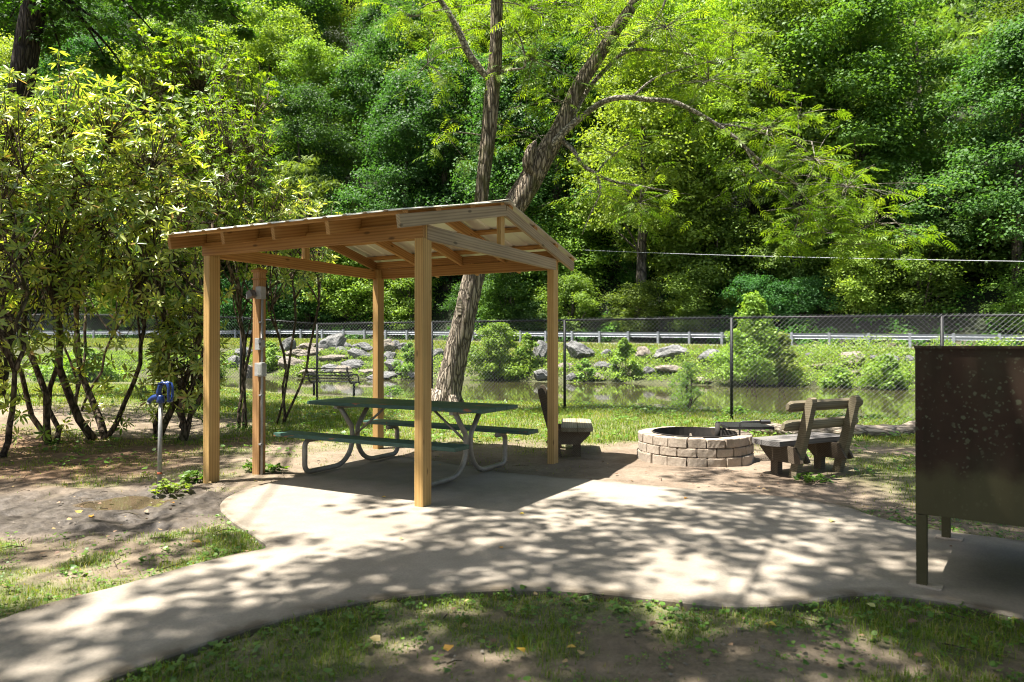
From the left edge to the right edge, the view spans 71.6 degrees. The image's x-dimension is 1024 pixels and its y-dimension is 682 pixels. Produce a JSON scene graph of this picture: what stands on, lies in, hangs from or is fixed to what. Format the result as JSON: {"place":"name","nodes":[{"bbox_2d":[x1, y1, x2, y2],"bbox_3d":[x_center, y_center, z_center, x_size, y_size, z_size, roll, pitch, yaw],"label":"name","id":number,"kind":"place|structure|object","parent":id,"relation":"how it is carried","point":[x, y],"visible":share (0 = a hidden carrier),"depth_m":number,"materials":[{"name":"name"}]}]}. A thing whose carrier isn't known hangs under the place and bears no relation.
{"place":"outdoors","nodes":[
{"label":"outdoors","id":0,"kind":"place"},
{"bbox_2d":[0,426,915,503],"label":"grass","id":1,"kind":"structure","parent":0,"point":[598,441],"depth_m":9.37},
{"bbox_2d":[9,374,914,418],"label":"creek water","id":2,"kind":"structure","parent":0,"point":[608,391],"depth_m":26.43,"materials":[{"name":"liquid"}]},
{"bbox_2d":[0,456,1023,681],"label":"pavement","id":3,"kind":"structure","parent":0,"point":[329,540],"depth_m":4.67,"materials":[{"name":"concrete"}]},
{"bbox_2d":[160,199,576,506],"bbox_3d":[-1.355,0.053,8.209,3.000,3.117,3.850,0,0,27],"label":"picnic shelter","id":4,"kind":"object","parent":3,"relation":"on","point":[424,245],"visible":0.98,"depth_m":7.51,"materials":[{"name":"brown wood"}]},
{"bbox_2d":[274,397,538,486],"bbox_3d":[-1.170,1.081,8.042,2.420,0.764,1.735,0,0,29],"label":"picnic table","id":5,"kind":"object","parent":3,"relation":"on","point":[455,409],"visible":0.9,"depth_m":7.80,"materials":[{"name":"green paint"}]},
{"bbox_2d":[908,346,1023,590],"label":"food locker","id":6,"kind":"object","parent":3,"relation":"on","point":[969,432],"visible":1,"depth_m":4.04,"materials":[{"name":"brown metal"}]},
{"bbox_2d":[0,0,1023,681],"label":"ground","id":7,"kind":"structure","parent":0,"point":[36,512],"depth_m":6.09,"materials":[{"name":"soil"}]},
{"bbox_2d":[0,33,67,162],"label":"forest tree","id":8,"kind":"object","parent":7,"relation":"on","point":[6,48],"visible":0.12,"depth_m":68.61,"materials":[{"name":"green plant"}]},
{"bbox_2d":[0,86,77,457],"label":"rhododendron","id":9,"kind":"object","parent":7,"relation":"on","point":[10,323],"visible":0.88,"depth_m":9.24,"materials":[{"name":"green plant"}]},
{"bbox_2d":[0,31,120,212],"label":"forest tree","id":10,"kind":"object","parent":7,"relation":"on","point":[79,49],"visible":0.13,"depth_m":68.16,"materials":[{"name":"green plant"}]},
{"bbox_2d":[0,65,145,444],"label":"rhododendron","id":11,"kind":"object","parent":7,"relation":"on","point":[44,430],"visible":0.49,"depth_m":10.02,"materials":[{"name":"green plant"}]},
{"bbox_2d":[27,347,129,382],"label":"bank shrub","id":12,"kind":"object","parent":7,"relation":"on","point":[109,369],"visible":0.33,"depth_m":22.29,"materials":[{"name":"green plant"}]},
{"bbox_2d":[0,83,174,410],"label":"rhododendron","id":13,"kind":"object","parent":7,"relation":"on","point":[77,388],"visible":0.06,"depth_m":13.34,"materials":[{"name":"green plant"}]},
{"bbox_2d":[32,65,154,297],"bbox_3d":[-36.815,-13.620,63.108,12.346,22.697,12.959,0,-1,34],"label":"forest tree","id":14,"kind":"object","parent":7,"relation":"on","point":[104,89],"visible":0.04,"depth_m":63.10,"materials":[{"name":"green plant"}]},
{"bbox_2d":[42,0,150,146],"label":"forest tree","id":15,"kind":"object","parent":7,"relation":"on","point":[96,7],"visible":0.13,"depth_m":75.94,"materials":[{"name":"green plant"}]},
{"bbox_2d":[0,47,204,439],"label":"rhododendron","id":16,"kind":"object","parent":7,"relation":"on","point":[108,132],"visible":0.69,"depth_m":10.30,"materials":[{"name":"green plant"}]},
{"bbox_2d":[72,496,175,510],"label":"puddle","id":17,"kind":"object","parent":7,"relation":"on","point":[127,502],"visible":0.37,"depth_m":6.62,"materials":[{"name":"liquid"}]},
{"bbox_2d":[67,40,183,188],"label":"forest tree","id":18,"kind":"object","parent":7,"relation":"on","point":[120,58],"visible":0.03,"depth_m":67.89,"materials":[{"name":"green plant"}]},
{"bbox_2d":[86,263,167,329],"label":"forest tree","id":19,"kind":"object","parent":7,"relation":"on","point":[103,311],"visible":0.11,"depth_m":60.87,"materials":[{"name":"green plant"}]},
{"bbox_2d":[0,0,260,396],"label":"maple tree","id":20,"kind":"object","parent":7,"relation":"on","point":[29,23],"visible":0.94,"depth_m":15.60,"materials":[{"name":"green plant"}]},
{"bbox_2d":[66,103,235,439],"bbox_3d":[-5.375,-0.979,11.049,2.151,5.238,2.700,0,0,0],"label":"rhododendron","id":21,"kind":"object","parent":7,"relation":"on","point":[152,161],"visible":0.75,"depth_m":10.39,"materials":[{"name":"green plant"}]},
{"bbox_2d":[146,380,173,486],"bbox_3d":[-3.576,0.974,7.190,0.288,1.160,0.092,0,0,12],"label":"water hydrant","id":22,"kind":"object","parent":7,"relation":"on","point":[159,397],"visible":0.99,"depth_m":7.17,"materials":[{"name":"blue metal"}]},
{"bbox_2d":[119,15,205,102],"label":"forest tree","id":23,"kind":"object","parent":7,"relation":"on","point":[153,25],"visible":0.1,"depth_m":77.99,"materials":[{"name":"green plant"}]},
{"bbox_2d":[148,478,193,494],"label":"weed plant","id":24,"kind":"object","parent":7,"relation":"on","point":[167,486],"visible":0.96,"depth_m":6.96,"materials":[{"name":"green plant"}]},
{"bbox_2d":[134,288,230,440],"bbox_3d":[-4.980,0.409,10.958,1.332,2.493,1.516,0,0,0],"label":"rhododendron","id":25,"kind":"object","parent":7,"relation":"on","point":[165,349],"visible":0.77,"depth_m":10.55,"materials":[{"name":"green plant"}]},
{"bbox_2d":[80,19,288,413],"bbox_3d":[-6.377,-2.471,14.283,3.577,8.065,3.488,0,0,0],"label":"rhododendron","id":26,"kind":"object","parent":7,"relation":"on","point":[196,78],"visible":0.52,"depth_m":13.56,"materials":[{"name":"green plant"}]},
{"bbox_2d":[134,102,265,312],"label":"forest tree","id":27,"kind":"object","parent":7,"relation":"on","point":[189,129],"visible":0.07,"depth_m":61.10,"materials":[{"name":"green plant"}]},
{"bbox_2d":[162,0,289,111],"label":"forest tree","id":28,"kind":"object","parent":7,"relation":"on","point":[195,29],"visible":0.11,"depth_m":76.67,"materials":[{"name":"green plant"}]},
{"bbox_2d":[156,72,297,427],"bbox_3d":[-4.976,-1.444,12.707,2.336,6.194,2.800,0,0,0],"label":"rhododendron","id":29,"kind":"object","parent":7,"relation":"on","point":[216,151],"visible":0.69,"depth_m":12.26,"materials":[{"name":"green plant"}]},
{"bbox_2d":[203,271,314,337],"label":"forest tree","id":30,"kind":"object","parent":7,"relation":"on","point":[225,308],"visible":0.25,"depth_m":58.34,"materials":[{"name":"green plant"}]},
{"bbox_2d":[251,267,267,474],"bbox_3d":[-2.852,0.388,8.027,0.151,2.445,0.125,0,0,27],"label":"utility post","id":31,"kind":"object","parent":7,"relation":"on","point":[259,386],"visible":0.9,"depth_m":7.99,"materials":[{"name":"brown wood"}]},
{"bbox_2d":[188,0,337,209],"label":"forest tree","id":32,"kind":"object","parent":7,"relation":"on","point":[262,49],"visible":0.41,"depth_m":69.64,"materials":[{"name":"green plant"}]},
{"bbox_2d":[224,0,346,103],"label":"forest tree","id":33,"kind":"object","parent":7,"relation":"on","point":[310,6],"visible":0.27,"depth_m":79.07,"materials":[{"name":"green plant"}]},
{"bbox_2d":[231,162,340,423],"bbox_3d":[-4.173,-0.754,13.337,2.018,4.847,2.444,0,0,-16],"label":"rhododendron","id":34,"kind":"object","parent":7,"relation":"on","point":[319,250],"visible":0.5,"depth_m":13.13,"materials":[{"name":"green plant"}]},
{"bbox_2d":[242,274,340,336],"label":"forest tree","id":35,"kind":"object","parent":7,"relation":"on","point":[282,313],"visible":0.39,"depth_m":58.47,"materials":[{"name":"green plant"}]},
{"bbox_2d":[236,75,369,274],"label":"forest tree","id":36,"kind":"object","parent":7,"relation":"on","point":[307,95],"visible":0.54,"depth_m":62.39,"materials":[{"name":"green plant"}]},
{"bbox_2d":[254,154,357,329],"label":"forest tree","id":37,"kind":"object","parent":7,"relation":"on","point":[307,169],"visible":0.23,"depth_m":59.93,"materials":[{"name":"green plant"}]},
{"bbox_2d":[258,0,370,114],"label":"forest tree","id":38,"kind":"object","parent":7,"relation":"on","point":[335,19],"visible":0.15,"depth_m":85.90,"materials":[{"name":"green plant"}]},
{"bbox_2d":[265,31,386,185],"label":"forest tree","id":39,"kind":"object","parent":7,"relation":"on","point":[311,44],"visible":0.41,"depth_m":69.15,"materials":[{"name":"green plant"}]},
{"bbox_2d":[285,247,386,322],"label":"forest tree","id":40,"kind":"object","parent":7,"relation":"on","point":[340,282],"visible":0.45,"depth_m":58.21,"materials":[{"name":"green plant"}]},
{"bbox_2d":[324,0,405,157],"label":"forest tree","id":41,"kind":"object","parent":7,"relation":"on","point":[363,18],"visible":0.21,"depth_m":78.05,"materials":[{"name":"green plant"}]},
{"bbox_2d":[320,0,448,174],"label":"forest tree","id":42,"kind":"object","parent":7,"relation":"on","point":[381,42],"visible":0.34,"depth_m":67.86,"materials":[{"name":"green plant"}]},
{"bbox_2d":[322,64,471,308],"bbox_3d":[-9.100,-12.169,59.446,13.584,21.479,11.718,0,0,9],"label":"forest tree","id":43,"kind":"object","parent":7,"relation":"on","point":[346,198],"visible":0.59,"depth_m":58.05,"materials":[{"name":"green plant"}]},
{"bbox_2d":[391,342,414,374],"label":"bank shrub","id":44,"kind":"object","parent":7,"relation":"on","point":[405,368],"visible":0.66,"depth_m":37.01,"materials":[{"name":"green plant"}]},
{"bbox_2d":[368,277,444,330],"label":"bush","id":45,"kind":"object","parent":7,"relation":"on","point":[405,284],"visible":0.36,"depth_m":55.85,"materials":[{"name":"green plant"}]},
{"bbox_2d":[366,0,485,169],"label":"forest tree","id":46,"kind":"object","parent":7,"relation":"on","point":[396,4],"visible":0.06,"depth_m":74.45,"materials":[{"name":"green plant"}]},
{"bbox_2d":[358,32,511,290],"bbox_3d":[-6.793,-14.392,59.146,15.259,22.473,13.004,-2,-2,13],"label":"forest tree","id":47,"kind":"object","parent":7,"relation":"on","point":[415,174],"visible":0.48,"depth_m":57.32,"materials":[{"name":"green plant"}]},
{"bbox_2d":[380,0,525,197],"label":"forest tree","id":48,"kind":"object","parent":7,"relation":"on","point":[457,3],"visible":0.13,"depth_m":65.61,"materials":[{"name":"green plant"}]},
{"bbox_2d":[0,382,914,444],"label":"lawn grass","id":49,"kind":"structure","parent":7,"relation":"on","point":[58,389],"depth_m":14.27,"materials":[{"name":"plant"}]},
{"bbox_2d":[15,337,914,366],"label":"verge grass","id":50,"kind":"structure","parent":7,"relation":"on","point":[436,342],"depth_m":43.72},
{"bbox_2d":[0,440,978,663],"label":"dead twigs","id":51,"kind":"object","parent":7,"relation":"on","point":[447,613],"visible":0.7,"depth_m":4.76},
{"bbox_2d":[422,0,558,198],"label":"forest tree","id":52,"kind":"object","parent":7,"relation":"on","point":[526,42],"visible":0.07,"depth_m":63.34,"materials":[{"name":"green plant"}]},
{"bbox_2d":[464,319,533,380],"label":"bank shrub","id":53,"kind":"object","parent":7,"relation":"on","point":[503,335],"visible":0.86,"depth_m":35.27,"materials":[{"name":"green plant"}]},
{"bbox_2d":[0,420,1018,673],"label":"leaf litter","id":54,"kind":"object","parent":7,"relation":"on","point":[372,612],"visible":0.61,"depth_m":5.80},
{"bbox_2d":[475,273,546,330],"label":"bush","id":55,"kind":"object","parent":7,"relation":"on","point":[492,285],"visible":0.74,"depth_m":51.25,"materials":[{"name":"green plant"}]},
{"bbox_2d":[0,496,1023,681],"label":"grass","id":56,"kind":"structure","parent":7,"relation":"on","point":[506,626],"depth_m":3.61,"materials":[{"name":"plant"}]},
{"bbox_2d":[436,40,587,305],"bbox_3d":[-0.495,-12.243,54.387,12.099,21.399,13.974,0,0,26],"label":"forest tree","id":57,"kind":"object","parent":7,"relation":"on","point":[509,154],"visible":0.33,"depth_m":52.87,"materials":[{"name":"green plant"}]},
{"bbox_2d":[0,387,1023,681],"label":"clover weeds","id":58,"kind":"object","parent":7,"relation":"on","point":[574,617],"visible":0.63,"depth_m":3.88,"materials":[{"name":"green plant"}]},
{"bbox_2d":[4,445,1023,681],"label":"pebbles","id":59,"kind":"object","parent":7,"relation":"on","point":[670,673],"visible":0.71,"depth_m":4.03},
{"bbox_2d":[10,312,1023,424],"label":"chain link fence","id":60,"kind":"object","parent":7,"relation":"on","point":[942,330],"visible":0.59,"depth_m":15.29,"materials":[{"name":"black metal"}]},
{"bbox_2d":[11,331,1023,389],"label":"bank weeds","id":61,"kind":"object","parent":7,"relation":"on","point":[833,350],"visible":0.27,"depth_m":33.57,"materials":[{"name":"green plant"}]},
{"bbox_2d":[16,329,1023,346],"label":"guardrail","id":62,"kind":"object","parent":7,"relation":"on","point":[628,334],"visible":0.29,"depth_m":43.11,"materials":[{"name":"metal"}]},
{"bbox_2d":[19,118,1023,346],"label":"undergrowth","id":63,"kind":"object","parent":7,"relation":"on","point":[713,340],"visible":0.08,"depth_m":47.61,"materials":[{"name":"green plant"}]},
{"bbox_2d":[512,297,564,331],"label":"forest tree","id":64,"kind":"object","parent":7,"relation":"on","point":[531,306],"visible":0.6,"depth_m":50.39,"materials":[{"name":"green plant"}]},
{"bbox_2d":[447,25,636,289],"bbox_3d":[3.779,-13.274,54.794,13.530,21.247,15.436,0,0,25],"label":"forest tree","id":65,"kind":"object","parent":7,"relation":"on","point":[555,53],"visible":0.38,"depth_m":53.18,"materials":[{"name":"green plant"}]},
{"bbox_2d":[503,0,615,193],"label":"forest tree","id":66,"kind":"object","parent":7,"relation":"on","point":[562,5],"visible":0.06,"depth_m":67.49,"materials":[{"name":"green plant"}]},
{"bbox_2d":[538,385,592,456],"bbox_3d":[0.730,1.128,9.747,0.720,1.005,1.240,0,0,4],"label":"timber bench","id":67,"kind":"object","parent":7,"relation":"on","point":[573,432],"visible":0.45,"depth_m":9.33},
{"bbox_2d":[527,270,604,336],"bbox_3d":[4.271,-2.145,49.217,5.687,5.640,6.133,3,-4,-23],"label":"bush","id":68,"kind":"object","parent":7,"relation":"on","point":[582,285],"visible":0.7,"depth_m":49.11,"materials":[{"name":"green plant"}]},
{"bbox_2d":[518,196,619,294],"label":"forest tree","id":69,"kind":"object","parent":7,"relation":"on","point":[578,243],"visible":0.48,"depth_m":52.08,"materials":[{"name":"green plant"}]},
{"bbox_2d":[528,0,674,261],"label":"forest tree","id":70,"kind":"object","parent":7,"relation":"on","point":[581,22],"visible":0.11,"depth_m":54.77,"materials":[{"name":"green plant"}]},
{"bbox_2d":[607,337,644,379],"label":"bank shrub","id":71,"kind":"object","parent":7,"relation":"on","point":[617,359],"visible":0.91,"depth_m":33.98,"materials":[{"name":"green plant"}]},
{"bbox_2d":[593,222,669,284],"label":"forest tree","id":72,"kind":"object","parent":7,"relation":"on","point":[630,267],"visible":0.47,"depth_m":51.77,"materials":[{"name":"green plant"}]},
{"bbox_2d":[598,277,678,331],"bbox_3d":[8.882,-1.969,47.304,5.227,4.709,5.877,-2,-1,-18],"label":"bush","id":73,"kind":"object","parent":7,"relation":"on","point":[641,300],"visible":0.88,"depth_m":46.68,"materials":[{"name":"green plant"}]},
{"bbox_2d":[349,0,957,401],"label":"walnut tree","id":74,"kind":"object","parent":7,"relation":"on","point":[537,163],"visible":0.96,"depth_m":15.80,"materials":[{"name":"green plant"}]},
{"bbox_2d":[557,14,759,316],"bbox_3d":[10.460,-10.944,47.985,14.161,22.184,13.860,2,-1,-5],"label":"forest tree","id":75,"kind":"object","parent":7,"relation":"on","point":[628,112],"visible":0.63,"depth_m":46.77,"materials":[{"name":"green plant"}]},
{"bbox_2d":[601,157,746,283],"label":"forest tree","id":76,"kind":"object","parent":7,"relation":"on","point":[661,265],"visible":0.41,"depth_m":48.34,"materials":[{"name":"green plant"}]},
{"bbox_2d":[668,361,706,408],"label":"feathery plant","id":77,"kind":"object","parent":7,"relation":"on","point":[684,382],"visible":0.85,"depth_m":19.51,"materials":[{"name":"green plant"}]},
{"bbox_2d":[589,0,793,257],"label":"forest tree","id":78,"kind":"object","parent":7,"relation":"on","point":[696,30],"visible":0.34,"depth_m":48.29,"materials":[{"name":"green plant"}]},
{"bbox_2d":[637,426,753,466],"bbox_3d":[2.362,1.358,9.197,1.465,0.377,1.477,0,0,0],"label":"fire ring","id":79,"kind":"object","parent":7,"relation":"on","point":[688,446],"visible":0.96,"depth_m":8.63,"materials":[{"name":"stone"}]},
{"bbox_2d":[715,420,773,435],"bbox_3d":[2.956,1.152,9.165,0.660,0.324,0.586,0,0,0],"label":"swivel grate","id":80,"kind":"object","parent":79,"relation":"on","point":[752,425],"visible":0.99,"depth_m":8.95,"materials":[{"name":"metal"}]},
{"bbox_2d":[654,259,747,338],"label":"forest tree","id":81,"kind":"object","parent":7,"relation":"on","point":[699,279],"visible":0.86,"depth_m":44.50,"materials":[{"name":"green plant"}]},
{"bbox_2d":[652,205,777,292],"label":"forest tree","id":82,"kind":"object","parent":7,"relation":"on","point":[735,222],"visible":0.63,"depth_m":47.11,"materials":[{"name":"green plant"}]},
{"bbox_2d":[684,5,814,240],"bbox_3d":[16.923,-16.055,53.062,13.539,18.776,12.415,0,-3,18],"label":"forest tree","id":83,"kind":"object","parent":7,"relation":"on","point":[753,209],"visible":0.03,"depth_m":52.75,"materials":[{"name":"green plant"}]},
{"bbox_2d":[703,290,805,385],"bbox_3d":[10.335,-0.023,30.714,3.903,4.368,3.099,0,0,-30],"label":"bank shrub","id":84,"kind":"object","parent":7,"relation":"on","point":[754,304],"visible":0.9,"depth_m":30.31,"materials":[{"name":"green plant"}]},
{"bbox_2d":[716,269,797,326],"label":"forest tree","id":85,"kind":"object","parent":7,"relation":"on","point":[749,284],"visible":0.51,"depth_m":43.48,"materials":[{"name":"green plant"}]},
{"bbox_2d":[761,331,813,386],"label":"bank shrub","id":86,"kind":"object","parent":7,"relation":"on","point":[785,359],"visible":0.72,"depth_m":30.26,"materials":[{"name":"green plant"}]},
{"bbox_2d":[737,200,842,283],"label":"forest tree","id":87,"kind":"object","parent":7,"relation":"on","point":[787,272],"visible":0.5,"depth_m":44.90,"materials":[{"name":"green plant"}]},
{"bbox_2d":[752,395,862,477],"bbox_3d":[3.404,1.115,8.110,1.240,1.005,0.720,0,0,-29],"label":"timber bench","id":88,"kind":"object","parent":7,"relation":"on","point":[778,450],"visible":0.93,"depth_m":8.00,"materials":[{"name":"wood"}]},
{"bbox_2d":[768,271,846,324],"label":"forest tree","id":89,"kind":"object","parent":7,"relation":"on","point":[806,291],"visible":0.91,"depth_m":42.48,"materials":[{"name":"green plant"}]},
{"bbox_2d":[701,0,945,295],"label":"forest tree","id":90,"kind":"object","parent":7,"relation":"on","point":[774,15],"visible":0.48,"depth_m":43.24,"materials":[{"name":"green plant"}]},
{"bbox_2d":[746,420,914,437],"bbox_3d":[5.669,1.463,11.609,3.600,0.324,0.827,0,0,0],"label":"fallen log","id":91,"kind":"object","parent":7,"relation":"on","point":[908,427],"visible":0.32,"depth_m":11.36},
{"bbox_2d":[817,366,850,387],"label":"bank shrub","id":92,"kind":"object","parent":7,"relation":"on","point":[839,378],"visible":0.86,"depth_m":29.20,"materials":[{"name":"green plant"}]},
{"bbox_2d":[809,234,921,318],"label":"forest tree","id":93,"kind":"object","parent":7,"relation":"on","point":[863,282],"visible":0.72,"depth_m":40.78,"materials":[{"name":"green plant"}]},
{"bbox_2d":[790,22,951,218],"bbox_3d":[23.773,-13.879,48.634,10.554,17.104,11.446,-2,-2,11],"label":"forest tree","id":94,"kind":"object","parent":7,"relation":"on","point":[846,102],"visible":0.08,"depth_m":46.10,"materials":[{"name":"green plant"}]},
{"bbox_2d":[752,0,991,289],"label":"forest tree","id":95,"kind":"object","parent":7,"relation":"on","point":[892,129],"visible":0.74,"depth_m":41.59,"materials":[{"name":"green plant"}]},
{"bbox_2d":[857,353,914,389],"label":"bank shrub","id":96,"kind":"object","parent":7,"relation":"on","point":[875,367],"visible":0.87,"depth_m":28.28,"materials":[{"name":"green plant"}]},
{"bbox_2d":[861,0,981,106],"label":"forest tree","id":97,"kind":"object","parent":7,"relation":"on","point":[954,13],"visible":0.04,"depth_m":56.73,"materials":[{"name":"green plant"}]},
{"bbox_2d":[856,225,989,321],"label":"forest tree","id":98,"kind":"object","parent":7,"relation":"on","point":[945,286],"visible":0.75,"depth_m":39.81,"materials":[{"name":"green plant"}]},
{"bbox_2d":[868,184,991,275],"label":"forest tree","id":99,"kind":"object","parent":7,"relation":"on","point":[917,217],"visible":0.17,"depth_m":41.49,"materials":[{"name":"green plant"}]},
{"bbox_2d":[845,0,1016,215],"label":"forest tree","id":100,"kind":"object","parent":7,"relation":"on","point":[936,82],"visible":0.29,"depth_m":45.25,"materials":[{"name":"green plant"}]},
{"bbox_2d":[885,13,1023,327],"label":"forest tree","id":101,"kind":"object","parent":7,"relation":"on","point":[1006,54],"visible":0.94,"depth_m":37.98,"materials":[{"name":"green plant"}]},
{"bbox_2d":[914,154,1023,276],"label":"forest tree","id":102,"kind":"object","parent":7,"relation":"on","point":[951,227],"visible":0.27,"depth_m":40.12,"materials":[{"name":"green plant"}]},
{"bbox_2d":[941,163,1023,280],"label":"forest tree","id":103,"kind":"object","parent":7,"relation":"on","point":[1002,263],"visible":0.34,"depth_m":38.73,"materials":[{"name":"green plant"}]},
{"bbox_2d":[945,0,1023,146],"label":"forest tree","id":104,"kind":"object","parent":7,"relation":"on","point":[1016,11],"visible":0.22,"depth_m":45.23,"materials":[{"name":"green plant"}]},
{"bbox_2d":[954,0,1023,78],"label":"forest tree","id":105,"kind":"object","parent":7,"relation":"on","point":[978,7],"visible":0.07,"depth_m":55.34,"materials":[{"name":"green plant"}]},
{"bbox_2d":[972,259,1023,334],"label":"forest tree","id":106,"kind":"object","parent":7,"relation":"on","point":[1018,300],"visible":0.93,"depth_m":37.52,"materials":[{"name":"green plant"}]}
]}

